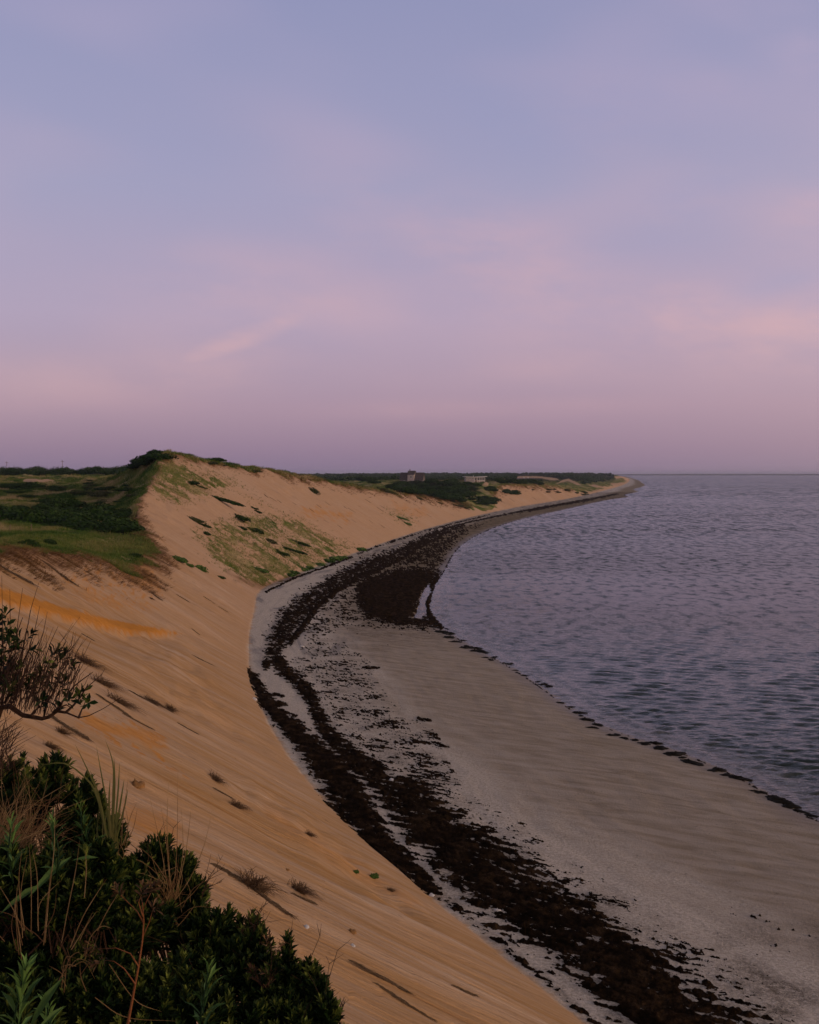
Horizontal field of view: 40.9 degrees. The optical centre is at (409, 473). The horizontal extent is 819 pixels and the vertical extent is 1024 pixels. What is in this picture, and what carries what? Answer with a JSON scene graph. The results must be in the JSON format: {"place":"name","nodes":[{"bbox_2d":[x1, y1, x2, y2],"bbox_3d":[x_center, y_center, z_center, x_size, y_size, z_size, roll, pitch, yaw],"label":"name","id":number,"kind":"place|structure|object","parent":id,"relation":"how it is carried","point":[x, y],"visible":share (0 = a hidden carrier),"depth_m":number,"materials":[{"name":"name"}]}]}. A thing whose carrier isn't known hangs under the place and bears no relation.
{"place":"outdoors","nodes":[
{"label":"outdoors","id":0,"kind":"place"},
{"bbox_2d":[0,450,628,1023],"bbox_3d":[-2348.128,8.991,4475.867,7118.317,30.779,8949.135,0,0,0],"label":"sand bluff","id":1,"kind":"structure","parent":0,"point":[418,944],"depth_m":69.90,"materials":[{"name":"sand"}]},
{"bbox_2d":[3,467,16,475],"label":"pine tree","id":2,"kind":"object","parent":1,"relation":"on","point":[9,471],"visible":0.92,"depth_m":549.32,"materials":[{"name":"green plant"}]},
{"bbox_2d":[0,565,38,586],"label":"peeled turf strip","id":3,"kind":"object","parent":1,"relation":"on","point":[21,577],"visible":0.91,"depth_m":100.28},
{"bbox_2d":[13,467,25,474],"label":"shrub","id":4,"kind":"object","parent":1,"relation":"on","point":[20,470],"visible":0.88,"depth_m":543.14,"materials":[{"name":"green plant"}]},
{"bbox_2d":[0,751,49,854],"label":"bayberry shrub","id":5,"kind":"object","parent":1,"relation":"on","point":[8,786],"visible":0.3,"depth_m":6.73,"materials":[{"name":"green plant"}]},
{"bbox_2d":[14,494,37,497],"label":"shrub","id":6,"kind":"object","parent":1,"relation":"on","point":[27,495],"visible":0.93,"depth_m":289.24,"materials":[{"name":"green plant"}]},
{"bbox_2d":[4,482,48,489],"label":"shrub","id":7,"kind":"object","parent":1,"relation":"on","point":[25,485],"visible":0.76,"depth_m":339.13,"materials":[{"name":"green plant"}]},
{"bbox_2d":[7,509,46,522],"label":"shrub","id":8,"kind":"object","parent":1,"relation":"on","point":[27,516],"visible":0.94,"depth_m":206.78,"materials":[{"name":"green plant"}]},
{"bbox_2d":[18,539,40,547],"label":"shrub","id":9,"kind":"object","parent":1,"relation":"on","point":[32,543],"visible":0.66,"depth_m":133.27,"materials":[{"name":"green plant"}]},
{"bbox_2d":[23,467,35,474],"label":"pine tree","id":10,"kind":"object","parent":1,"relation":"on","point":[27,471],"visible":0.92,"depth_m":537.28,"materials":[{"name":"green plant"}]},
{"bbox_2d":[0,953,63,1023],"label":"goldenrod","id":11,"kind":"object","parent":1,"relation":"on","point":[21,987],"visible":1,"depth_m":3.92,"materials":[{"name":"green plant"}]},
{"bbox_2d":[0,810,71,912],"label":"goldenrod","id":12,"kind":"object","parent":1,"relation":"on","point":[41,882],"visible":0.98,"depth_m":5.04,"materials":[{"name":"green plant"}]},
{"bbox_2d":[0,757,89,856],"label":"dry grass","id":13,"kind":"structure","parent":1,"relation":"on","point":[29,830],"depth_m":5.58,"materials":[{"name":"plant"}]},
{"bbox_2d":[31,503,60,509],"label":"shrub","id":14,"kind":"object","parent":1,"relation":"on","point":[44,506],"visible":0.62,"depth_m":239.38,"materials":[{"name":"green plant"}]},
{"bbox_2d":[34,993,63,1023],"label":"goldenrod","id":15,"kind":"object","parent":1,"relation":"on","point":[47,1012],"visible":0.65,"depth_m":4.13,"materials":[{"name":"green plant"}]},
{"bbox_2d":[42,539,56,544],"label":"shrub","id":16,"kind":"object","parent":1,"relation":"on","point":[49,541],"visible":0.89,"depth_m":152.51,"materials":[{"name":"green plant"}]},
{"bbox_2d":[41,517,57,523],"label":"shrub","id":17,"kind":"object","parent":1,"relation":"on","point":[49,519],"visible":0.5,"depth_m":208.06,"materials":[{"name":"green plant"}]},
{"bbox_2d":[37,497,70,507],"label":"shrub","id":18,"kind":"object","parent":1,"relation":"on","point":[59,501],"visible":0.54,"depth_m":250.03,"materials":[{"name":"green plant"}]},
{"bbox_2d":[45,739,67,753],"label":"dead grass tuft","id":19,"kind":"object","parent":1,"relation":"on","point":[49,745],"visible":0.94,"depth_m":42.40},
{"bbox_2d":[46,486,66,491],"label":"shrub","id":20,"kind":"object","parent":1,"relation":"on","point":[53,488],"visible":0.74,"depth_m":339.41,"materials":[{"name":"green plant"}]},
{"bbox_2d":[0,827,116,958],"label":"dry grass","id":21,"kind":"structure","parent":1,"relation":"on","point":[21,923],"depth_m":4.90,"materials":[{"name":"plant"}]},
{"bbox_2d":[52,466,66,474],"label":"pine tree","id":22,"kind":"object","parent":1,"relation":"on","point":[57,471],"visible":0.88,"depth_m":547.17,"materials":[{"name":"green plant"}]},
{"bbox_2d":[42,560,78,585],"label":"peeled turf strip","id":23,"kind":"object","parent":1,"relation":"on","point":[62,574],"visible":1,"depth_m":118.60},
{"bbox_2d":[0,583,121,777],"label":"windswept shrub","id":24,"kind":"object","parent":1,"relation":"on","point":[18,686],"visible":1,"depth_m":6.06,"materials":[{"name":"brown plant"}]},
{"bbox_2d":[51,516,78,524],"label":"shrub","id":25,"kind":"object","parent":1,"relation":"on","point":[64,519],"visible":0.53,"depth_m":205.38,"materials":[{"name":"green plant"}]},
{"bbox_2d":[57,468,72,474],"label":"pine tree","id":26,"kind":"object","parent":1,"relation":"on","point":[68,471],"visible":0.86,"depth_m":548.16,"materials":[{"name":"green plant"}]},
{"bbox_2d":[0,749,131,961],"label":"bayberry shrub","id":27,"kind":"object","parent":1,"relation":"on","point":[108,865],"visible":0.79,"depth_m":5.29,"materials":[{"name":"green plant"}]},
{"bbox_2d":[54,724,77,738],"bbox_3d":[-14.002,10.625,45.015,1.381,0.285,1.008,33,-11,-16],"label":"dead grass tuft","id":28,"kind":"object","parent":1,"relation":"on","point":[63,731],"visible":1,"depth_m":44.95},
{"bbox_2d":[0,909,134,1023],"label":"bayberry shrub","id":29,"kind":"object","parent":1,"relation":"on","point":[77,1000],"visible":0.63,"depth_m":5.07,"materials":[{"name":"green plant"}]},
{"bbox_2d":[57,522,79,528],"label":"shrub","id":30,"kind":"object","parent":1,"relation":"on","point":[67,525],"visible":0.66,"depth_m":199.69,"materials":[{"name":"green plant"}]},
{"bbox_2d":[40,808,98,900],"bbox_3d":[-1.598,1.777,5.089,0.269,0.433,0.147,0,0,20],"label":"goldenrod","id":31,"kind":"object","parent":1,"relation":"on","point":[53,823],"visible":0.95,"depth_m":5.11,"materials":[{"name":"green plant"}]},
{"bbox_2d":[47,713,92,741],"bbox_3d":[-14.285,10.769,46.376,2.371,0.098,0.725,33,-6,-2],"label":"peeled turf strip","id":32,"kind":"object","parent":1,"relation":"on","point":[76,731],"visible":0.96,"depth_m":46.27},
{"bbox_2d":[63,497,84,507],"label":"shrub","id":33,"kind":"object","parent":1,"relation":"on","point":[74,502],"visible":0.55,"depth_m":254.56,"materials":[{"name":"green plant"}]},
{"bbox_2d":[38,742,127,856],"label":"beach grass","id":34,"kind":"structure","parent":1,"relation":"on","point":[112,826],"depth_m":5.73,"materials":[{"name":"plant"}]},
{"bbox_2d":[72,520,104,530],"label":"shrub","id":35,"kind":"object","parent":1,"relation":"on","point":[88,524],"visible":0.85,"depth_m":200.22,"materials":[{"name":"green plant"}]},
{"bbox_2d":[81,466,95,474],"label":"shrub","id":36,"kind":"object","parent":1,"relation":"on","point":[88,470],"visible":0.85,"depth_m":543.48,"materials":[{"name":"green plant"}]},
{"bbox_2d":[73,799,106,846],"bbox_3d":[-1.655,1.844,5.619,0.166,0.355,0.157,0,0,-43],"label":"goldenrod","id":37,"kind":"object","parent":1,"relation":"on","point":[84,817],"visible":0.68,"depth_m":5.62,"materials":[{"name":"green plant"}]},
{"bbox_2d":[71,652,121,677],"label":"dead grass tuft","id":38,"kind":"object","parent":1,"relation":"on","point":[90,662],"visible":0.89,"depth_m":77.95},
{"bbox_2d":[86,493,107,496],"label":"shrub","id":39,"kind":"object","parent":1,"relation":"on","point":[100,495],"visible":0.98,"depth_m":285.39,"materials":[{"name":"green plant"}]},
{"bbox_2d":[91,466,103,473],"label":"pine tree","id":40,"kind":"object","parent":1,"relation":"on","point":[98,469],"visible":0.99,"depth_m":538.08,"materials":[{"name":"green plant"}]},
{"bbox_2d":[87,491,110,493],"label":"shrub","id":41,"kind":"object","parent":1,"relation":"on","point":[100,492],"visible":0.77,"depth_m":290.39,"materials":[{"name":"green plant"}]},
{"bbox_2d":[96,513,119,520],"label":"shrub","id":42,"kind":"object","parent":1,"relation":"on","point":[109,516],"visible":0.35,"depth_m":220.32,"materials":[{"name":"green plant"}]},
{"bbox_2d":[90,673,127,694],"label":"dead grass tuft","id":43,"kind":"object","parent":1,"relation":"on","point":[105,682],"visible":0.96,"depth_m":71.20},
{"bbox_2d":[52,914,166,1020],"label":"dry grass","id":44,"kind":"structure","parent":1,"relation":"on","point":[69,964],"depth_m":4.66,"materials":[{"name":"plant"}]},
{"bbox_2d":[97,525,127,532],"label":"shrub","id":45,"kind":"object","parent":1,"relation":"on","point":[107,529],"visible":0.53,"depth_m":198.28,"materials":[{"name":"green plant"}]},
{"bbox_2d":[99,518,127,526],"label":"shrub","id":46,"kind":"object","parent":1,"relation":"on","point":[110,521],"visible":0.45,"depth_m":202.88,"materials":[{"name":"green plant"}]},
{"bbox_2d":[97,694,132,717],"bbox_3d":[-17.040,13.530,63.686,2.769,0.086,0.480,35,-5,-1],"label":"peeled turf strip","id":47,"kind":"object","parent":1,"relation":"on","point":[112,704],"visible":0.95,"depth_m":63.61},
{"bbox_2d":[109,466,121,474],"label":"pine tree","id":48,"kind":"object","parent":1,"relation":"on","point":[114,471],"visible":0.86,"depth_m":538.05,"materials":[{"name":"green plant"}]},
{"bbox_2d":[99,517,138,527],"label":"shrub","id":49,"kind":"object","parent":1,"relation":"on","point":[129,521],"visible":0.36,"depth_m":204.21,"materials":[{"name":"green plant"}]},
{"bbox_2d":[108,510,134,516],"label":"shrub","id":50,"kind":"object","parent":1,"relation":"on","point":[124,513],"visible":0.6,"depth_m":222.34,"materials":[{"name":"green plant"}]},
{"bbox_2d":[112,488,132,490],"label":"shrub","id":51,"kind":"object","parent":1,"relation":"on","point":[122,489],"visible":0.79,"depth_m":262.36,"materials":[{"name":"green plant"}]},
{"bbox_2d":[83,877,164,1023],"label":"bare sapling","id":52,"kind":"object","parent":1,"relation":"on","point":[153,889],"visible":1,"depth_m":4.60,"materials":[{"name":"bark"},{"name":"twig"}]},
{"bbox_2d":[70,852,179,1022],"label":"bayberry shrub","id":53,"kind":"object","parent":1,"relation":"on","point":[126,925],"visible":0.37,"depth_m":5.71,"materials":[{"name":"green plant"}]},
{"bbox_2d":[105,524,144,531],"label":"shrub","id":54,"kind":"object","parent":1,"relation":"on","point":[128,527],"visible":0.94,"depth_m":198.68,"materials":[{"name":"green plant"}]},
{"bbox_2d":[115,782,136,859],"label":"dry grass","id":55,"kind":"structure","parent":1,"relation":"on","point":[127,828],"depth_m":5.62,"materials":[{"name":"plant"}]},
{"bbox_2d":[105,689,148,715],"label":"dead grass tuft","id":56,"kind":"object","parent":1,"relation":"on","point":[122,702],"visible":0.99,"depth_m":65.28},
{"bbox_2d":[132,778,144,788],"bbox_3d":[-11.110,12.534,44.570,0.824,0.368,0.676,0,0,0],"label":"brown stone","id":57,"kind":"object","parent":1,"relation":"on","point":[137,784],"visible":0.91,"depth_m":44.43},
{"bbox_2d":[130,459,150,465],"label":"shrub","id":58,"kind":"object","parent":1,"relation":"on","point":[138,462],"visible":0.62,"depth_m":292.43,"materials":[{"name":"green plant"}]},
{"bbox_2d":[144,449,163,455],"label":"shrub","id":59,"kind":"object","parent":1,"relation":"on","point":[154,451],"visible":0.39,"depth_m":303.85,"materials":[{"name":"green plant"}]},
{"bbox_2d":[143,694,171,711],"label":"dead grass tuft","id":60,"kind":"object","parent":1,"relation":"on","point":[153,700],"visible":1,"depth_m":78.30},
{"bbox_2d":[139,453,178,459],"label":"shrub","id":61,"kind":"object","parent":1,"relation":"on","point":[161,456],"visible":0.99,"depth_m":288.16,"materials":[{"name":"green plant"}]},
{"bbox_2d":[129,822,213,964],"bbox_3d":[-1.445,2.665,6.553,0.558,1.132,0.636,0,0,-17],"label":"bayberry shrub","id":62,"kind":"object","parent":1,"relation":"on","point":[152,848],"visible":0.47,"depth_m":6.54,"materials":[{"name":"green plant"}]},
{"bbox_2d":[125,786,219,925],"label":"dry grass","id":63,"kind":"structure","parent":1,"relation":"on","point":[169,896],"depth_m":5.97,"materials":[{"name":"plant"}]},
{"bbox_2d":[165,703,182,713],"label":"dead grass tuft","id":64,"kind":"object","parent":1,"relation":"on","point":[173,709],"visible":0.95,"depth_m":79.20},
{"bbox_2d":[172,555,187,562],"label":"shrub","id":65,"kind":"object","parent":1,"relation":"on","point":[181,559],"visible":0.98,"depth_m":187.82,"materials":[{"name":"green plant"}]},
{"bbox_2d":[99,950,273,1023],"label":"bayberry shrub","id":66,"kind":"object","parent":1,"relation":"on","point":[158,994],"visible":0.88,"depth_m":5.11,"materials":[{"name":"green plant"}]},
{"bbox_2d":[189,516,206,523],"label":"shrub","id":67,"kind":"object","parent":1,"relation":"on","point":[197,520],"visible":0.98,"depth_m":245.20,"materials":[{"name":"green plant"}]},
{"bbox_2d":[195,565,208,572],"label":"shrub","id":68,"kind":"object","parent":1,"relation":"on","point":[201,568],"visible":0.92,"depth_m":197.71,"materials":[{"name":"green plant"}]},
{"bbox_2d":[184,958,225,1023],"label":"goldenrod","id":69,"kind":"object","parent":1,"relation":"on","point":[203,1001],"visible":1,"depth_m":4.22,"materials":[{"name":"green plant"}]},
{"bbox_2d":[0,449,418,585],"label":"meadow grass","id":70,"kind":"structure","parent":1,"relation":"on","point":[12,536],"depth_m":256.46,"materials":[{"name":"plant"}]},
{"bbox_2d":[201,857,223,897],"bbox_3d":[-1.144,2.344,6.399,0.136,0.257,0.046,0,0,0],"label":"bare twig","id":71,"kind":"object","parent":1,"relation":"on","point":[207,880],"visible":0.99,"depth_m":6.40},
{"bbox_2d":[146,902,280,1023],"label":"bayberry shrub","id":72,"kind":"object","parent":1,"relation":"on","point":[220,937],"visible":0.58,"depth_m":5.76,"materials":[{"name":"green plant"}]},
{"bbox_2d":[208,770,230,785],"bbox_3d":[-9.759,15.754,56.492,1.701,0.349,0.978,38,-2,2],"label":"dead grass tuft","id":73,"kind":"object","parent":1,"relation":"on","point":[215,777],"visible":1,"depth_m":56.48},
{"bbox_2d":[210,495,245,506],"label":"shrub","id":74,"kind":"object","parent":1,"relation":"on","point":[228,501],"visible":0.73,"depth_m":278.78,"materials":[{"name":"green plant"}]},
{"bbox_2d":[210,863,266,893],"bbox_3d":[-5.482,13.172,35.606,2.265,0.088,0.423,33,-7,-12],"label":"peeled turf strip","id":75,"kind":"object","parent":1,"relation":"on","point":[235,876],"visible":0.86,"depth_m":35.53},
{"bbox_2d":[228,798,249,811],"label":"dead grass tuft","id":76,"kind":"object","parent":1,"relation":"on","point":[237,804],"visible":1,"depth_m":51.32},
{"bbox_2d":[229,513,250,521],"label":"shrub","id":77,"kind":"object","parent":1,"relation":"on","point":[240,517],"visible":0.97,"depth_m":273.37,"materials":[{"name":"green plant"}]},
{"bbox_2d":[235,896,268,946],"bbox_3d":[-0.829,2.383,5.798,0.178,0.316,0.042,0,0,0],"label":"bare twig","id":78,"kind":"object","parent":1,"relation":"on","point":[254,925],"visible":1,"depth_m":5.80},
{"bbox_2d":[243,929,284,991],"bbox_3d":[-0.712,2.431,5.407,0.213,0.354,0.087,0,0,0],"label":"shrub","id":79,"kind":"object","parent":1,"relation":"on","point":[250,965],"visible":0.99,"depth_m":5.41,"materials":[{"name":"green plant"}]},
{"bbox_2d":[234,866,297,902],"bbox_3d":[-4.642,13.459,35.883,2.647,0.546,1.931,35,-7,-24],"label":"dead grass tuft","id":80,"kind":"object","parent":1,"relation":"on","point":[255,882],"visible":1,"depth_m":35.73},
{"bbox_2d":[247,884,297,918],"bbox_3d":[-4.415,13.861,35.469,2.181,0.084,0.343,34,-2,4],"label":"peeled turf strip","id":81,"kind":"object","parent":1,"relation":"on","point":[270,901],"visible":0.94,"depth_m":35.43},
{"bbox_2d":[0,452,572,595],"bbox_3d":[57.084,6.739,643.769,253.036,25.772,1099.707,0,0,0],"label":"dead grass","id":82,"kind":"structure","parent":1,"relation":"on","point":[6,549],"depth_m":137.74,"materials":[{"name":"plant"}]},
{"bbox_2d":[238,921,350,1023],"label":"bayberry shrub","id":83,"kind":"object","parent":1,"relation":"on","point":[300,992],"visible":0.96,"depth_m":5.39,"materials":[{"name":"green plant"}]},
{"bbox_2d":[282,545,306,554],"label":"shrub","id":84,"kind":"object","parent":1,"relation":"on","point":[297,551],"visible":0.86,"depth_m":272.94,"materials":[{"name":"green plant"}]},
{"bbox_2d":[291,892,318,905],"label":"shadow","id":85,"kind":"object","parent":1,"relation":"on","point":[306,899],"visible":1,"depth_m":38.25},
{"bbox_2d":[287,875,324,901],"bbox_3d":[-3.631,14.897,39.242,1.671,0.404,1.286,22,-16,26],"label":"dead grass tuft","id":86,"kind":"object","parent":1,"relation":"on","point":[301,889],"visible":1,"depth_m":39.13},
{"bbox_2d":[329,556,343,560],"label":"shrub","id":87,"kind":"object","parent":1,"relation":"on","point":[335,558],"visible":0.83,"depth_m":294.78,"materials":[{"name":"green plant"}]},
{"bbox_2d":[348,959,415,995],"bbox_3d":[-0.846,15.975,34.774,2.663,0.080,0.352,34,-8,-13],"label":"peeled turf strip","id":88,"kind":"object","parent":1,"relation":"on","point":[362,966],"visible":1,"depth_m":34.70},
{"bbox_2d":[395,486,413,492],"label":"shrub","id":89,"kind":"object","parent":1,"relation":"on","point":[404,489],"visible":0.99,"depth_m":530.49,"materials":[{"name":"green plant"}]},
{"bbox_2d":[373,982,437,1021],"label":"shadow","id":90,"kind":"object","parent":1,"relation":"on","point":[402,1000],"visible":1,"depth_m":33.98},
{"bbox_2d":[399,471,425,480],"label":"shingled house","id":91,"kind":"structure","parent":1,"relation":"on","point":[410,476],"depth_m":840.69,"materials":[{"name":"grey"}]},
{"bbox_2d":[424,478,437,482],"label":"shrub","id":92,"kind":"object","parent":1,"relation":"on","point":[431,480],"visible":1,"depth_m":804.76,"materials":[{"name":"green plant"}]},
{"bbox_2d":[430,489,447,495],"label":"shrub","id":93,"kind":"object","parent":1,"relation":"on","point":[439,492],"visible":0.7,"depth_m":611.04,"materials":[{"name":"green plant"}]},
{"bbox_2d":[433,495,449,498],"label":"shrub","id":94,"kind":"object","parent":1,"relation":"on","point":[442,496],"visible":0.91,"depth_m":577.58,"materials":[{"name":"green plant"}]},
{"bbox_2d":[300,472,613,483],"bbox_3d":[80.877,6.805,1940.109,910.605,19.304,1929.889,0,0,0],"label":"wood","id":95,"kind":"object","parent":1,"relation":"on","point":[588,477],"visible":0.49,"depth_m":1992.36,"materials":[{"name":"plant"}]},
{"bbox_2d":[451,984,478,997],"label":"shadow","id":96,"kind":"object","parent":1,"relation":"on","point":[465,991],"visible":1,"depth_m":38.08},
{"bbox_2d":[463,476,486,481],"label":"flat roofed house","id":97,"kind":"structure","parent":1,"relation":"on","point":[476,479],"depth_m":860.31,"materials":[{"name":"white paint"}]},
{"bbox_2d":[0,0,818,473],"label":"sky","id":98,"kind":"structure","parent":0,"point":[299,236],"materials":[{"name":"purple"}]},
{"bbox_2d":[249,476,818,1023],"bbox_3d":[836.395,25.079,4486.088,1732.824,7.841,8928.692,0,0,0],"label":"beach","id":99,"kind":"structure","parent":0,"point":[697,858],"depth_m":80.60,"materials":[{"name":"sand"}]},
{"bbox_2d":[247,493,818,1023],"bbox_3d":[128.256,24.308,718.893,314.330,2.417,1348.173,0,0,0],"label":"seaweed","id":100,"kind":"object","parent":99,"relation":"on","point":[629,977],"visible":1,"depth_m":72.00,"materials":[{"name":"plant"}]},
{"bbox_2d":[662,751,686,755],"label":"seaweed clump","id":101,"kind":"object","parent":99,"relation":"on","point":[677,753],"visible":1,"depth_m":97.16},
{"bbox_2d":[680,758,703,765],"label":"seaweed clump","id":102,"kind":"object","parent":99,"relation":"on","point":[688,760],"visible":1,"depth_m":94.06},
{"bbox_2d":[707,766,726,771],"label":"seaweed clump","id":103,"kind":"object","parent":99,"relation":"on","point":[714,769],"visible":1,"depth_m":91.82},
{"bbox_2d":[728,774,751,780],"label":"seaweed clump","id":104,"kind":"object","parent":99,"relation":"on","point":[739,777],"visible":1,"depth_m":89.50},
{"bbox_2d":[767,796,785,800],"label":"seaweed clump","id":105,"kind":"object","parent":99,"relation":"on","point":[774,798],"visible":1,"depth_m":83.67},
{"bbox_2d":[771,799,793,803],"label":"seaweed clump","id":106,"kind":"object","parent":99,"relation":"on","point":[784,801],"visible":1,"depth_m":83.02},
{"bbox_2d":[781,803,801,808],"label":"seaweed clump","id":107,"kind":"object","parent":99,"relation":"on","point":[791,806],"visible":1,"depth_m":81.92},
{"bbox_2d":[414,475,818,820],"bbox_3d":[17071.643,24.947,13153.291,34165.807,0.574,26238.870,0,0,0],"label":"sea","id":108,"kind":"structure","parent":0,"point":[680,613],"depth_m":196.78,"materials":[{"name":"liquid"}]},
{"bbox_2d":[611,474,818,474],"bbox_3d":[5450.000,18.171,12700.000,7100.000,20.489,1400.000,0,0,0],"label":"shore","id":109,"kind":"structure","parent":0,"point":[715,474],"depth_m":12078.34,"materials":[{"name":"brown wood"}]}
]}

